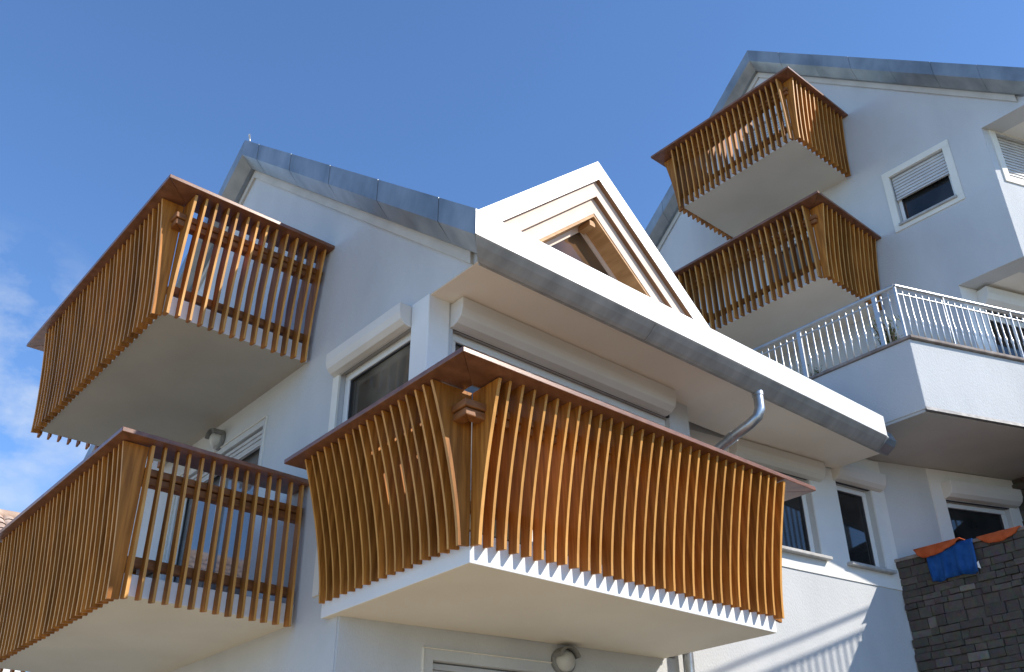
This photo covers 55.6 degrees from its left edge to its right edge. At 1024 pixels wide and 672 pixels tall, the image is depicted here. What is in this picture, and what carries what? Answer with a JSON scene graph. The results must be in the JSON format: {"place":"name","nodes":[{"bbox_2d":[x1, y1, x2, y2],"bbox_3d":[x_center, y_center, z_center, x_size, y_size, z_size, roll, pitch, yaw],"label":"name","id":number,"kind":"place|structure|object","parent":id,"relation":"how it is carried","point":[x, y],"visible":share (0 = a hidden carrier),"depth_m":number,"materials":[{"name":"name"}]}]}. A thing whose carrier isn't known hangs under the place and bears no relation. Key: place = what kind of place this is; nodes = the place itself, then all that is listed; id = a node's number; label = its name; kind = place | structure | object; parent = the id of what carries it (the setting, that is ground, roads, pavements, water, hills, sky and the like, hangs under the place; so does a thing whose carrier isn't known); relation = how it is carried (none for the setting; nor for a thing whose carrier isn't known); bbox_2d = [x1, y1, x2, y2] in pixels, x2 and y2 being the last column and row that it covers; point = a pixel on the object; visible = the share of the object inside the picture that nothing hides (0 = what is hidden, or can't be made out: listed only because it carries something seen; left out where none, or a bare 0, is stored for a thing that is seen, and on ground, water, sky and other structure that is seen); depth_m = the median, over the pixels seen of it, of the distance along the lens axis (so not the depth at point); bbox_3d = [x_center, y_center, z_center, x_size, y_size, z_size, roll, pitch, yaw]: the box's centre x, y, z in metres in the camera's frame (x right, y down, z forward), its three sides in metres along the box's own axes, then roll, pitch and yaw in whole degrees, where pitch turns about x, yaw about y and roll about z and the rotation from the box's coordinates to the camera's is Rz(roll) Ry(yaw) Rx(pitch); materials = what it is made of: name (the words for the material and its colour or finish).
{"place":"outdoors","nodes":[
{"label":"outdoors","id":0,"kind":"place"},
{"bbox_2d":[0,509,19,671],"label":"house","id":1,"kind":"structure","parent":0,"point":[7,517],"depth_m":20.79,"materials":[{"name":"ceramic"}]},
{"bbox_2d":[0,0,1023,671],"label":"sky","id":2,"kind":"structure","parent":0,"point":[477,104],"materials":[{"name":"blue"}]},
{"bbox_2d":[794,360,821,376],"bbox_3d":[3.663,0.603,11.884,0.510,0.584,0.411,-2,-30,2],"label":"potted plant","id":3,"kind":"object","parent":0,"point":[815,371],"visible":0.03,"depth_m":11.89,"materials":[{"name":"green plant"}]},
{"bbox_2d":[866,313,903,345],"bbox_3d":[4.342,0.059,11.200,0.397,0.824,0.441,-15,-33,24],"label":"potted plant","id":4,"kind":"object","parent":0,"point":[893,335],"visible":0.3,"depth_m":11.20,"materials":[{"name":"green plant"}]},
{"label":"ground","id":5,"kind":"structure","parent":0,"visible":0},
{"bbox_2d":[0,134,1022,671],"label":"house","id":6,"kind":"structure","parent":5,"relation":"on","point":[570,280],"depth_m":8.28,"materials":[{"name":"white paint"}]},
{"bbox_2d":[0,426,308,671],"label":"balcony railing","id":7,"kind":"object","parent":6,"relation":"on","point":[65,560],"visible":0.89,"depth_m":7.40,"materials":[{"name":"brown wood"}]},
{"bbox_2d":[26,174,334,467],"bbox_3d":[-3.522,0.123,9.681,1.629,1.181,3.790,23,-38,-34],"label":"balcony railing","id":8,"kind":"object","parent":6,"relation":"on","point":[106,311],"visible":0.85,"depth_m":8.76,"materials":[{"name":"brown wood"}]},
{"bbox_2d":[159,415,267,594],"bbox_3d":[-2.873,1.985,9.276,0.148,1.950,1.960,23,-38,-34],"label":"door","id":9,"kind":"structure","parent":6,"relation":"in","point":[248,451],"depth_m":9.36,"materials":[{"name":"white plastic"}]},
{"bbox_2d":[205,428,225,450],"bbox_3d":[-2.989,1.033,9.757,0.140,0.214,0.214,23,-38,-34],"label":"wall lamp","id":10,"kind":"object","parent":6,"relation":"attached to","point":[215,437],"visible":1,"depth_m":9.71,"materials":[{"name":"white glass"}]},
{"bbox_2d":[326,302,411,422],"bbox_3d":[-1.130,0.868,7.469,0.240,2.050,1.095,23,-38,-34],"label":"window","id":11,"kind":"structure","parent":6,"relation":"in","point":[388,370],"depth_m":7.84,"materials":[{"name":"white plastic"}]},
{"bbox_2d":[421,647,551,671],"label":"door","id":12,"kind":"structure","parent":6,"relation":"in","point":[436,667],"depth_m":7.31,"materials":[{"name":"white plastic"}]},
{"bbox_2d":[284,347,815,622],"bbox_3d":[0.373,1.583,7.543,3.717,1.106,2.318,23,-38,-34],"label":"balcony railing","id":13,"kind":"object","parent":6,"relation":"attached to","point":[581,478],"visible":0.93,"depth_m":6.70,"materials":[{"name":"brown wood"}]},
{"bbox_2d":[450,297,676,564],"bbox_3d":[0.484,1.064,7.799,2.550,2.065,0.350,23,-38,-34],"label":"window","id":14,"kind":"structure","parent":6,"relation":"in","point":[468,317],"depth_m":8.02,"materials":[{"name":"white plastic"}]},
{"bbox_2d":[551,646,580,671],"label":"wall lamp","id":15,"kind":"object","parent":6,"relation":"attached to","point":[563,659],"visible":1,"depth_m":7.65,"materials":[{"name":"white glass"}]},
{"bbox_2d":[729,439,832,560],"bbox_3d":[2.725,1.693,9.881,1.281,1.060,0.250,17,-35,-27],"label":"window","id":16,"kind":"structure","parent":6,"relation":"in","point":[797,538],"depth_m":9.98,"materials":[{"name":"white plastic"}]},
{"bbox_2d":[830,465,896,574],"bbox_3d":[3.757,1.979,10.440,0.780,1.120,0.246,16,-34,-26],"label":"window","id":17,"kind":"structure","parent":6,"relation":"in","point":[859,535],"depth_m":10.51,"materials":[{"name":"white plastic"}]},
{"bbox_2d":[940,480,1022,539],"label":"window","id":18,"kind":"structure","parent":6,"relation":"in","point":[968,522],"depth_m":11.15,"materials":[{"name":"white plastic"}]},
{"bbox_2d":[894,526,1023,671],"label":"stone wall","id":19,"kind":"structure","parent":5,"relation":"on","point":[968,623],"depth_m":9.61,"materials":[{"name":"grey stone"}]},
{"bbox_2d":[913,537,964,557],"bbox_3d":[4.562,2.305,10.134,0.496,0.212,0.510,23,-38,-34],"label":"towel","id":20,"kind":"object","parent":19,"relation":"hanging from","point":[929,550],"visible":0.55,"depth_m":10.04,"materials":[{"name":"orange fabric"}]},
{"bbox_2d":[927,538,980,581],"bbox_3d":[4.639,2.346,10.001,0.443,0.358,0.529,23,-38,-34],"label":"towel","id":21,"kind":"object","parent":19,"relation":"hanging from","point":[957,559],"visible":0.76,"depth_m":9.87,"materials":[{"name":"blue fabric"}]},
{"bbox_2d":[976,525,1020,542],"bbox_3d":[4.974,2.086,9.705,0.436,0.212,0.444,23,-38,-34],"label":"towel","id":22,"kind":"object","parent":19,"relation":"hanging from","point":[1001,535],"visible":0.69,"depth_m":9.62,"materials":[{"name":"orange fabric"}]},
{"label":"ground bank","id":23,"kind":"structure","parent":0,"visible":0},
{"bbox_2d":[1012,477,1023,525],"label":"stone wall","id":24,"kind":"structure","parent":23,"relation":"on","point":[1018,483],"depth_m":11.40,"materials":[{"name":"grey stone"}]},
{"bbox_2d":[645,50,1023,480],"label":"house","id":25,"kind":"structure","parent":24,"relation":"on","point":[930,190],"depth_m":12.92,"materials":[{"name":"white paint"}]},
{"bbox_2d":[651,66,850,240],"bbox_3d":[3.634,-2.614,14.754,1.560,1.131,2.575,23,-38,-34],"label":"balcony railing","id":26,"kind":"object","parent":25,"relation":"on","point":[815,125],"visible":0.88,"depth_m":14.26,"materials":[{"name":"brown wood"}]},
{"bbox_2d":[743,111,790,152],"bbox_3d":[4.205,-2.759,15.611,0.120,1.690,1.000,23,-38,-34],"label":"door","id":27,"kind":"structure","parent":25,"relation":"in","point":[767,134],"depth_m":15.91,"materials":[{"name":"white plastic"}]},
{"bbox_2d":[673,190,881,330],"bbox_3d":[3.501,-0.528,13.748,1.540,1.136,3.190,23,-38,-34],"label":"balcony railing","id":28,"kind":"object","parent":25,"relation":"on","point":[845,241],"visible":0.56,"depth_m":13.02,"materials":[{"name":"brown wood"}]},
{"bbox_2d":[762,231,815,292],"bbox_3d":[4.219,-0.818,14.473,0.120,1.790,1.000,23,-38,-34],"label":"door","id":29,"kind":"structure","parent":25,"relation":"in","point":[793,270],"depth_m":14.71,"materials":[{"name":"white plastic"}]},
{"bbox_2d":[752,284,1023,377],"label":"terrace railing","id":30,"kind":"object","parent":25,"relation":"on","point":[872,297],"visible":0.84,"depth_m":10.96,"materials":[{"name":"metal"}]},
{"bbox_2d":[881,139,964,232],"bbox_3d":[5.603,-2.013,13.223,0.200,1.010,0.990,23,-38,-34],"label":"window","id":31,"kind":"structure","parent":25,"relation":"in","point":[932,186],"depth_m":13.23,"materials":[{"name":"white plastic"}]},
{"bbox_2d":[976,286,1023,356],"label":"door","id":32,"kind":"structure","parent":25,"relation":"in","point":[987,295],"depth_m":12.28,"materials":[{"name":"white plastic"}]},
{"bbox_2d":[988,130,1023,185],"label":"window","id":33,"kind":"structure","parent":25,"relation":"in","point":[1010,155],"depth_m":12.73,"materials":[{"name":"white plastic"}]}
]}

